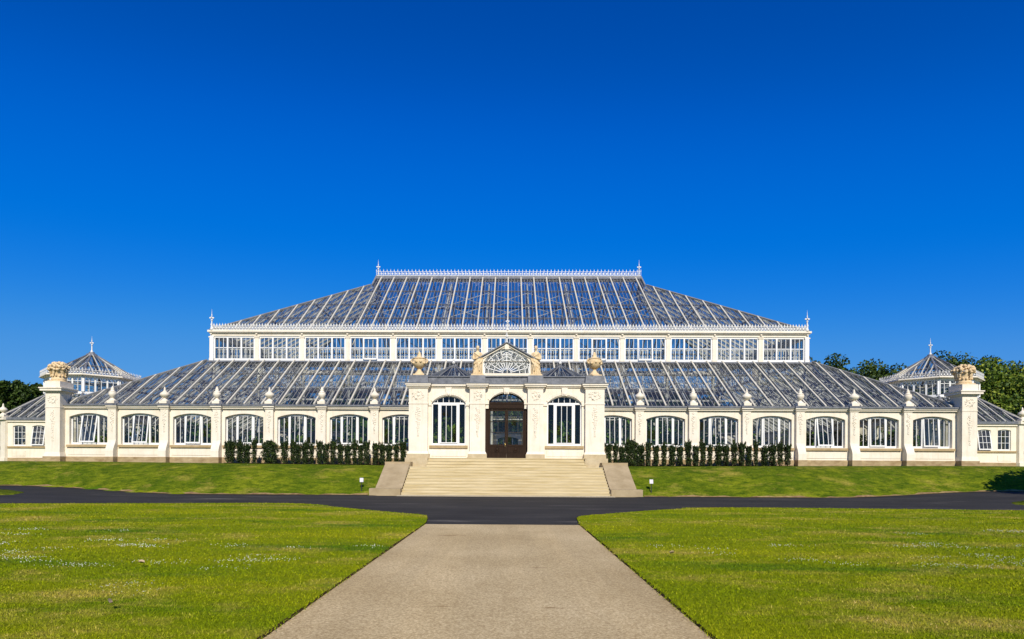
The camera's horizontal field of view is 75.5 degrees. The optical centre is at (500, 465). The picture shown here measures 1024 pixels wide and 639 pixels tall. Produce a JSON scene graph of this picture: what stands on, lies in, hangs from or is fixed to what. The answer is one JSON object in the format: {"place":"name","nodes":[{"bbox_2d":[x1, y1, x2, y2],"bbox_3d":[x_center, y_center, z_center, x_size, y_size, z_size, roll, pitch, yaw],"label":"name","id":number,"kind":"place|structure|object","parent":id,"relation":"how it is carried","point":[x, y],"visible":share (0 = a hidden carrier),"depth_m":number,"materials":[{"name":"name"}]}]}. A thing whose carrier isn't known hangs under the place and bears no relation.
{"place":"outdoors","nodes":[
{"label":"outdoors","id":0,"kind":"place"},
{"bbox_2d":[0,461,383,494],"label":"grass bank","id":1,"kind":"structure","parent":0,"point":[235,478],"depth_m":40.04,"materials":[{"name":"green plant"}]},
{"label":"flower bed","id":2,"kind":"structure","parent":1,"relation":"on","visible":0},
{"bbox_2d":[223,440,231,462],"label":"yew shrub","id":3,"kind":"object","parent":2,"relation":"on","point":[227,447],"visible":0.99,"depth_m":46.25,"materials":[{"name":"green plant"}]},
{"bbox_2d":[234,439,244,462],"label":"yew shrub","id":4,"kind":"object","parent":2,"relation":"on","point":[239,450],"visible":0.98,"depth_m":46.34,"materials":[{"name":"green plant"}]},
{"bbox_2d":[242,443,251,462],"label":"yew shrub","id":5,"kind":"object","parent":2,"relation":"on","point":[246,448],"visible":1,"depth_m":46.23,"materials":[{"name":"green plant"}]},
{"bbox_2d":[259,440,280,463],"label":"yew shrub","id":6,"kind":"object","parent":2,"relation":"on","point":[269,453],"visible":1,"depth_m":46.31,"materials":[{"name":"green plant"}]},
{"bbox_2d":[279,441,289,463],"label":"yew shrub","id":7,"kind":"object","parent":2,"relation":"on","point":[284,448],"visible":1,"depth_m":46.19,"materials":[{"name":"green plant"}]},
{"bbox_2d":[300,440,309,463],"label":"yew shrub","id":8,"kind":"object","parent":2,"relation":"on","point":[305,445],"visible":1,"depth_m":46.16,"materials":[{"name":"green plant"}]},
{"bbox_2d":[320,442,329,463],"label":"yew shrub","id":9,"kind":"object","parent":2,"relation":"on","point":[325,456],"visible":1,"depth_m":46.15,"materials":[{"name":"green plant"}]},
{"bbox_2d":[329,439,336,463],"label":"yew shrub","id":10,"kind":"object","parent":2,"relation":"on","point":[333,447],"visible":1,"depth_m":46.36,"materials":[{"name":"green plant"}]},
{"bbox_2d":[342,443,352,464],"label":"yew shrub","id":11,"kind":"object","parent":2,"relation":"on","point":[347,454],"visible":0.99,"depth_m":46.13,"materials":[{"name":"green plant"}]},
{"bbox_2d":[362,440,370,464],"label":"yew shrub","id":12,"kind":"object","parent":2,"relation":"on","point":[366,447],"visible":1,"depth_m":46.12,"materials":[{"name":"green plant"}]},
{"bbox_2d":[378,441,385,464],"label":"yew shrub","id":13,"kind":"object","parent":2,"relation":"on","point":[382,450],"visible":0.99,"depth_m":46.21,"materials":[{"name":"green plant"}]},
{"bbox_2d":[0,503,426,638],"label":"lawn","id":14,"kind":"structure","parent":0,"point":[215,551],"depth_m":12.04,"materials":[{"name":"green plant"}]},
{"bbox_2d":[256,503,427,638],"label":"lawn edge","id":15,"kind":"object","parent":14,"relation":"attached to","point":[287,618],"visible":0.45,"depth_m":9.01,"materials":[{"name":"soil"}]},
{"bbox_2d":[0,529,1023,591],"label":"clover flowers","id":16,"kind":"object","parent":14,"relation":"on","point":[382,545],"visible":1,"depth_m":12.35,"materials":[{"name":"plant"}]},
{"bbox_2d":[263,524,711,638],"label":"path","id":17,"kind":"structure","parent":0,"point":[467,581],"depth_m":9.00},
{"bbox_2d":[0,486,1023,524],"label":"road","id":18,"kind":"structure","parent":0,"point":[505,510],"depth_m":31.12,"materials":[{"name":"grey asphalt"}]},
{"bbox_2d":[0,0,1023,444],"label":"sky","id":19,"kind":"structure","parent":0,"point":[856,167],"materials":[{"name":"blue"}]},
{"bbox_2d":[0,502,1023,638],"bbox_3d":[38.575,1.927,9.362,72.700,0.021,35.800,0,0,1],"label":"lawn","id":20,"kind":"structure","parent":0,"point":[784,536],"depth_m":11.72,"materials":[{"name":"green plant"}]},
{"bbox_2d":[576,507,777,638],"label":"lawn edge","id":21,"kind":"object","parent":20,"relation":"attached to","point":[669,601],"visible":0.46,"depth_m":9.90,"materials":[{"name":"soil"}]},
{"bbox_2d":[40,475,1023,523],"bbox_3d":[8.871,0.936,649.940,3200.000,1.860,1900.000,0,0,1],"label":"ground","id":22,"kind":"structure","parent":0,"point":[119,489],"depth_m":38.40,"materials":[{"name":"green plant"}]},
{"bbox_2d":[0,378,34,444],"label":"broadleaf tree","id":23,"kind":"object","parent":22,"relation":"on","point":[15,394],"visible":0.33,"depth_m":88.84,"materials":[{"name":"green plant"}]},
{"bbox_2d":[20,382,44,430],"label":"broadleaf tree","id":24,"kind":"object","parent":22,"relation":"on","point":[35,391],"visible":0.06,"depth_m":91.50,"materials":[{"name":"green plant"}]},
{"bbox_2d":[0,340,179,460],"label":"octagonal pavilion","id":25,"kind":"structure","parent":22,"relation":"on","point":[32,446],"depth_m":63.49,"materials":[{"name":"paint"}]},
{"bbox_2d":[280,391,339,442],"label":"broadleaf tree","id":26,"kind":"object","parent":22,"relation":"on","point":[292,424],"visible":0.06,"depth_m":108.91,"materials":[{"name":"green plant"}]},
{"bbox_2d":[325,379,377,443],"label":"broadleaf tree","id":27,"kind":"object","parent":22,"relation":"on","point":[344,402],"visible":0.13,"depth_m":105.92,"materials":[{"name":"green plant"}]},
{"bbox_2d":[343,416,404,443],"bbox_3d":[-11.807,-2.328,61.666,4.224,5.784,5.368,0,0,25],"label":"leafy shrub","id":28,"kind":"object","parent":22,"relation":"on","point":[385,423],"visible":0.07,"depth_m":61.17,"materials":[{"name":"green plant"}]},
{"bbox_2d":[369,458,642,496],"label":"stone steps","id":29,"kind":"structure","parent":22,"relation":"on","point":[523,477],"depth_m":39.26,"materials":[{"name":"stone"}]},
{"bbox_2d":[38,262,984,465],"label":"glasshouse","id":30,"kind":"structure","parent":22,"relation":"on","point":[458,394],"depth_m":51.12,"materials":[{"name":"stone"}]},
{"bbox_2d":[47,361,70,382],"bbox_3d":[-32.387,-6.844,48.527,1.496,1.528,1.563,0,0,1],"label":"flower basket","id":31,"kind":"object","parent":30,"relation":"on","point":[58,370],"visible":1,"depth_m":48.09,"materials":[{"name":"stone"}]},
{"bbox_2d":[71,413,106,443],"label":"window","id":32,"kind":"structure","parent":30,"relation":"in","point":[81,437],"depth_m":48.65,"materials":[{"name":"white paint"}]},
{"bbox_2d":[91,428,138,442],"bbox_3d":[-29.564,-1.411,50.921,2.246,3.076,2.855,0,0,34],"label":"leafy shrub","id":33,"kind":"object","parent":30,"relation":"in","point":[126,438],"visible":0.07,"depth_m":50.67,"materials":[{"name":"green plant"}]},
{"bbox_2d":[123,413,158,444],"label":"window","id":34,"kind":"structure","parent":30,"relation":"in","point":[149,423],"depth_m":48.61,"materials":[{"name":"white paint"}]},
{"bbox_2d":[135,425,178,444],"bbox_3d":[-26.695,-1.500,51.531,3.113,3.354,2.449,0,0,29],"label":"leafy shrub","id":35,"kind":"object","parent":30,"relation":"in","point":[153,435],"visible":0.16,"depth_m":50.89,"materials":[{"name":"green plant"}]},
{"bbox_2d":[175,414,210,444],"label":"window","id":36,"kind":"structure","parent":30,"relation":"in","point":[201,416],"depth_m":48.55,"materials":[{"name":"white paint"}]},
{"bbox_2d":[183,421,210,442],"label":"leafy shrub","id":37,"kind":"object","parent":30,"relation":"in","point":[194,435],"visible":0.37,"depth_m":50.07,"materials":[{"name":"green plant"}]},
{"bbox_2d":[214,336,254,359],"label":"clerestory window","id":38,"kind":"structure","parent":30,"relation":"in","point":[241,347],"depth_m":55.70,"materials":[{"name":"white paint"}]},
{"bbox_2d":[226,414,262,444],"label":"window","id":39,"kind":"structure","parent":30,"relation":"in","point":[237,416],"depth_m":48.49,"materials":[{"name":"white paint"}]},
{"bbox_2d":[259,336,299,360],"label":"clerestory window","id":40,"kind":"structure","parent":30,"relation":"in","point":[266,359],"depth_m":55.65,"materials":[{"name":"white paint"}]},
{"bbox_2d":[280,429,313,443],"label":"leafy shrub","id":41,"kind":"object","parent":30,"relation":"on","point":[295,432],"visible":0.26,"depth_m":50.36,"materials":[{"name":"green plant"}]},
{"bbox_2d":[278,414,315,444],"bbox_3d":[-14.832,-2.598,48.455,2.800,2.280,0.235,0,0,1],"label":"window","id":42,"kind":"structure","parent":30,"relation":"in","point":[289,416],"depth_m":48.43,"materials":[{"name":"white paint"}]},
{"bbox_2d":[304,336,345,360],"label":"clerestory window","id":43,"kind":"structure","parent":30,"relation":"in","point":[318,337],"depth_m":55.58,"materials":[{"name":"white paint"}]},
{"bbox_2d":[331,414,367,445],"bbox_3d":[-11.002,-2.578,48.410,2.800,2.280,0.216,0,0,1],"label":"window","id":44,"kind":"structure","parent":30,"relation":"in","point":[357,416],"depth_m":48.38,"materials":[{"name":"white paint"}]},
{"bbox_2d":[343,423,389,443],"bbox_3d":[-10.361,-1.480,51.007,3.278,3.532,2.579,0,0,-38],"label":"leafy shrub","id":45,"kind":"object","parent":30,"relation":"in","point":[347,436],"visible":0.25,"depth_m":50.44,"materials":[{"name":"green plant"}]},
{"bbox_2d":[350,336,390,360],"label":"clerestory window","id":46,"kind":"structure","parent":30,"relation":"in","point":[377,348],"depth_m":55.54,"materials":[{"name":"white paint"}]},
{"bbox_2d":[383,415,408,445],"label":"window","id":47,"kind":"structure","parent":30,"relation":"in","point":[393,416],"depth_m":48.33,"materials":[{"name":"white paint"}]},
{"bbox_2d":[385,425,407,443],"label":"leafy shrub","id":48,"kind":"object","parent":30,"relation":"in","point":[402,436],"visible":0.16,"depth_m":50.67,"materials":[{"name":"green plant"}]},
{"bbox_2d":[395,336,436,360],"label":"clerestory window","id":49,"kind":"structure","parent":30,"relation":"in","point":[419,337],"depth_m":55.48,"materials":[{"name":"white paint"}]},
{"bbox_2d":[410,351,427,374],"bbox_3d":[-5.262,-6.628,43.175,1.055,1.600,1.012,0,0,-35],"label":"garden urn","id":50,"kind":"object","parent":30,"relation":"on","point":[419,362],"visible":0.98,"depth_m":42.91,"materials":[{"name":"stone"}]},
{"bbox_2d":[433,417,464,442],"bbox_3d":[-3.554,-1.661,45.063,2.376,3.254,3.020,0,0,-32],"label":"leafy shrub","id":51,"kind":"object","parent":30,"relation":"on","point":[446,433],"visible":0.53,"depth_m":44.51,"materials":[{"name":"green plant"}]},
{"bbox_2d":[432,396,465,444],"bbox_3d":[-3.341,-2.913,43.241,2.240,3.230,0.140,0,0,1],"label":"window","id":52,"kind":"structure","parent":30,"relation":"in","point":[446,404],"depth_m":43.19,"materials":[{"name":"white paint"}]},
{"bbox_2d":[441,337,482,360],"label":"clerestory window","id":53,"kind":"structure","parent":30,"relation":"in","point":[442,338],"depth_m":55.43,"materials":[{"name":"white paint"}]},
{"bbox_2d":[471,346,483,374],"bbox_3d":[-1.463,-6.800,43.059,0.800,1.985,0.632,0,0,1],"label":"statue","id":54,"kind":"object","parent":30,"relation":"on","point":[477,367],"visible":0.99,"depth_m":42.87,"materials":[{"name":"stone"}]},
{"bbox_2d":[488,409,505,457],"bbox_3d":[-0.172,-2.046,43.177,1.165,3.210,0.179,0,0,1],"label":"door","id":55,"kind":"structure","parent":30,"relation":"in","point":[494,450],"depth_m":43.19,"materials":[{"name":"brown wood"}]},
{"bbox_2d":[490,395,522,444],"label":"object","id":56,"kind":"object","parent":30,"relation":"in","point":[512,426],"visible":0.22,"depth_m":109.23,"materials":[{"name":"brown wood"}]},
{"bbox_2d":[483,349,529,372],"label":"fan window","id":57,"kind":"structure","parent":30,"relation":"in","point":[506,351],"depth_m":43.16,"materials":[{"name":"white paint"}]},
{"bbox_2d":[487,337,527,352],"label":"clerestory window","id":58,"kind":"structure","parent":30,"relation":"in","point":[500,338],"depth_m":55.37,"materials":[{"name":"white paint"}]},
{"bbox_2d":[506,409,523,457],"bbox_3d":[0.999,-2.040,43.193,1.165,3.210,0.114,0,0,1],"label":"door","id":59,"kind":"structure","parent":30,"relation":"in","point":[512,451],"depth_m":43.18,"materials":[{"name":"brown wood"}]},
{"bbox_2d":[530,346,541,374],"bbox_3d":[2.336,-6.780,43.006,0.800,1.985,0.633,0,0,1],"label":"statue","id":60,"kind":"object","parent":30,"relation":"on","point":[535,367],"visible":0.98,"depth_m":42.82,"materials":[{"name":"stone"}]},
{"bbox_2d":[532,337,573,360],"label":"clerestory window","id":61,"kind":"structure","parent":30,"relation":"in","point":[533,338],"depth_m":55.32,"materials":[{"name":"white paint"}]},
{"bbox_2d":[548,417,579,443],"bbox_3d":[4.425,-1.619,44.947,2.376,3.254,3.020,0,0,34],"label":"leafy shrub","id":62,"kind":"object","parent":30,"relation":"on","point":[566,431],"visible":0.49,"depth_m":44.50,"materials":[{"name":"green plant"}]},
{"bbox_2d":[547,396,580,445],"bbox_3d":[4.178,-2.873,43.136,2.240,3.230,0.140,0,0,1],"label":"window","id":63,"kind":"structure","parent":30,"relation":"in","point":[555,405],"depth_m":43.08,"materials":[{"name":"white paint"}]},
{"bbox_2d":[586,352,601,375],"bbox_3d":[6.136,-6.568,43.022,1.055,1.600,1.012,0,0,14],"label":"garden urn","id":64,"kind":"object","parent":30,"relation":"on","point":[594,362],"visible":1,"depth_m":42.75,"materials":[{"name":"stone"}]},
{"bbox_2d":[578,337,619,361],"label":"clerestory window","id":65,"kind":"structure","parent":30,"relation":"in","point":[603,360],"depth_m":55.28,"materials":[{"name":"white paint"}]},
{"bbox_2d":[604,415,630,446],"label":"window","id":66,"kind":"structure","parent":30,"relation":"in","point":[610,416],"depth_m":48.09,"materials":[{"name":"white paint"}]},
{"bbox_2d":[624,337,665,361],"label":"clerestory window","id":67,"kind":"structure","parent":30,"relation":"in","point":[638,338],"depth_m":55.21,"materials":[{"name":"white paint"}]},
{"bbox_2d":[647,430,680,444],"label":"leafy shrub","id":68,"kind":"object","parent":30,"relation":"on","point":[649,439],"visible":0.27,"depth_m":50.19,"materials":[{"name":"green plant"}]},
{"bbox_2d":[646,416,683,446],"bbox_3d":[11.976,-2.457,48.089,2.800,2.280,0.216,0,0,1],"label":"window","id":69,"kind":"structure","parent":30,"relation":"in","point":[656,417],"depth_m":48.06,"materials":[{"name":"white paint"}]},
{"bbox_2d":[670,337,711,361],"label":"clerestory window","id":70,"kind":"structure","parent":30,"relation":"in","point":[675,338],"depth_m":55.16,"materials":[{"name":"white paint"}]},
{"bbox_2d":[700,434,724,444],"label":"leafy shrub","id":71,"kind":"object","parent":30,"relation":"on","point":[705,440],"visible":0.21,"depth_m":50.44,"materials":[{"name":"green plant"}]},
{"bbox_2d":[699,416,736,446],"bbox_3d":[15.805,-2.437,48.009,2.800,2.280,0.271,0,0,1],"label":"window","id":72,"kind":"structure","parent":30,"relation":"in","point":[709,418],"depth_m":48.00,"materials":[{"name":"white paint"}]},
{"bbox_2d":[717,337,758,361],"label":"clerestory window","id":73,"kind":"structure","parent":30,"relation":"in","point":[757,340],"depth_m":55.12,"materials":[{"name":"white paint"}]},
{"bbox_2d":[753,416,789,447],"bbox_3d":[19.635,-2.417,47.973,2.800,2.280,0.235,0,0,1],"label":"window","id":74,"kind":"structure","parent":30,"relation":"in","point":[762,418],"depth_m":47.95,"materials":[{"name":"white paint"}]},
{"bbox_2d":[762,337,804,361],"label":"clerestory window","id":75,"kind":"structure","parent":30,"relation":"in","point":[790,349],"depth_m":55.06,"materials":[{"name":"white paint"}]},
{"bbox_2d":[806,431,836,445],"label":"leafy shrub","id":76,"kind":"object","parent":30,"relation":"on","point":[809,441],"visible":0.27,"depth_m":50.27,"materials":[{"name":"green plant"}]},
{"bbox_2d":[806,416,843,447],"bbox_3d":[23.462,-2.397,47.794,2.800,2.280,0.487,0,0,1],"label":"window","id":77,"kind":"structure","parent":30,"relation":"in","point":[816,432],"depth_m":47.90,"materials":[{"name":"white paint"}]},
{"bbox_2d":[860,417,896,447],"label":"window","id":78,"kind":"structure","parent":30,"relation":"in","point":[869,445],"depth_m":47.85,"materials":[{"name":"white paint"}]},
{"bbox_2d":[881,429,925,445],"bbox_3d":[30.564,-1.175,50.129,2.400,3.287,3.051,0,0,-45],"label":"leafy shrub","id":79,"kind":"object","parent":30,"relation":"in","point":[893,441],"visible":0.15,"depth_m":50.12,"materials":[{"name":"green plant"}]},
{"bbox_2d":[913,417,949,447],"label":"window","id":80,"kind":"structure","parent":30,"relation":"in","point":[922,429],"depth_m":47.79,"materials":[{"name":"white paint"}]},
{"bbox_2d":[950,364,975,385],"bbox_3d":[33.345,-6.501,47.566,1.552,1.530,1.526,0,0,1],"label":"flower basket","id":81,"kind":"object","parent":30,"relation":"on","point":[964,377],"visible":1,"depth_m":47.19,"materials":[{"name":"stone"}]},
{"bbox_2d":[605,394,632,439],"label":"broadleaf tree","id":82,"kind":"object","parent":22,"relation":"on","point":[609,403],"visible":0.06,"depth_m":108.53,"materials":[{"name":"green plant"}]},
{"bbox_2d":[613,418,675,443],"bbox_3d":[13.152,-2.197,61.310,4.224,5.784,5.368,0,0,-24],"label":"leafy shrub","id":83,"kind":"object","parent":22,"relation":"on","point":[649,431],"visible":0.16,"depth_m":61.02,"materials":[{"name":"green plant"}]},
{"bbox_2d":[623,381,698,444],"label":"broadleaf tree","id":84,"kind":"object","parent":22,"relation":"on","point":[670,424],"visible":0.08,"depth_m":104.03,"materials":[{"name":"green plant"}]},
{"bbox_2d":[682,395,735,444],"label":"broadleaf tree","id":85,"kind":"object","parent":22,"relation":"on","point":[723,423],"visible":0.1,"depth_m":108.60,"materials":[{"name":"green plant"}]},
{"bbox_2d":[761,356,827,442],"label":"broadleaf tree","id":86,"kind":"object","parent":22,"relation":"on","point":[811,358],"visible":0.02,"depth_m":96.76,"materials":[{"name":"green plant"}]},
{"bbox_2d":[789,353,881,437],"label":"broadleaf tree","id":87,"kind":"object","parent":22,"relation":"on","point":[836,362],"visible":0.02,"depth_m":88.93,"materials":[{"name":"green plant"}]},
{"bbox_2d":[849,358,919,441],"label":"broadleaf tree","id":88,"kind":"object","parent":22,"relation":"on","point":[870,371],"visible":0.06,"depth_m":92.07,"materials":[{"name":"green plant"}]},
{"bbox_2d":[839,338,1023,465],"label":"octagonal pavilion","id":89,"kind":"structure","parent":22,"relation":"on","point":[991,451],"depth_m":62.24,"materials":[{"name":"paint"}]},
{"bbox_2d":[905,350,1008,444],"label":"broadleaf tree","id":90,"kind":"object","parent":22,"relation":"on","point":[955,361],"visible":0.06,"depth_m":96.47,"materials":[{"name":"green plant"}]},
{"bbox_2d":[919,357,1023,444],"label":"broadleaf tree","id":91,"kind":"object","parent":22,"relation":"on","point":[995,383],"visible":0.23,"depth_m":80.60,"materials":[{"name":"green plant"}]},
{"bbox_2d":[982,392,1023,448],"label":"broadleaf tree","id":92,"kind":"object","parent":22,"relation":"on","point":[1011,405],"visible":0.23,"depth_m":77.00,"materials":[{"name":"green plant"}]},
{"bbox_2d":[628,466,1023,497],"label":"grass bank","id":93,"kind":"structure","parent":0,"point":[805,481],"depth_m":39.57,"materials":[{"name":"green plant"}]},
{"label":"flower bed","id":94,"kind":"structure","parent":93,"relation":"on","visible":0},
{"bbox_2d":[623,439,642,465],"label":"yew shrub","id":95,"kind":"object","parent":94,"relation":"on","point":[632,450],"visible":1,"depth_m":45.98,"materials":[{"name":"green plant"}]},
{"bbox_2d":[644,441,651,465],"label":"yew shrub","id":96,"kind":"object","parent":94,"relation":"on","point":[648,447],"visible":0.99,"depth_m":45.85,"materials":[{"name":"green plant"}]},
{"bbox_2d":[667,444,676,465],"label":"yew shrub","id":97,"kind":"object","parent":94,"relation":"on","point":[672,453],"visible":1,"depth_m":45.81,"materials":[{"name":"green plant"}]},
{"bbox_2d":[684,439,691,465],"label":"yew shrub","id":98,"kind":"object","parent":94,"relation":"on","point":[687,446],"visible":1,"depth_m":46.02,"materials":[{"name":"green plant"}]},
{"bbox_2d":[691,445,699,465],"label":"yew shrub","id":99,"kind":"object","parent":94,"relation":"on","point":[695,454],"visible":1,"depth_m":45.81,"materials":[{"name":"green plant"}]},
{"bbox_2d":[699,441,706,465],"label":"yew shrub","id":100,"kind":"object","parent":94,"relation":"on","point":[703,453],"visible":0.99,"depth_m":45.94,"materials":[{"name":"green plant"}]},
{"bbox_2d":[713,442,723,465],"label":"yew shrub","id":101,"kind":"object","parent":94,"relation":"on","point":[718,451],"visible":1,"depth_m":45.76,"materials":[{"name":"green plant"}]},
{"bbox_2d":[722,444,729,465],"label":"yew shrub","id":102,"kind":"object","parent":94,"relation":"on","point":[725,453],"visible":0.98,"depth_m":45.90,"materials":[{"name":"green plant"}]},
{"bbox_2d":[737,441,746,465],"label":"yew shrub","id":103,"kind":"object","parent":94,"relation":"on","point":[741,451],"visible":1,"depth_m":45.74,"materials":[{"name":"green plant"}]},
{"bbox_2d":[759,445,769,465],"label":"yew shrub","id":104,"kind":"object","parent":94,"relation":"on","point":[764,454],"visible":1,"depth_m":45.72,"materials":[{"name":"green plant"}]},
{"bbox_2d":[768,442,777,465],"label":"yew shrub","id":105,"kind":"object","parent":94,"relation":"on","point":[772,451],"visible":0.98,"depth_m":45.85,"materials":[{"name":"green plant"}]},
{"bbox_2d":[776,440,783,465],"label":"yew shrub","id":106,"kind":"object","parent":94,"relation":"on","point":[780,449],"visible":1,"depth_m":45.93,"materials":[{"name":"green plant"}]},
{"bbox_2d":[783,443,791,465],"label":"yew shrub","id":107,"kind":"object","parent":94,"relation":"on","point":[787,456],"visible":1,"depth_m":45.71,"materials":[{"name":"green plant"}]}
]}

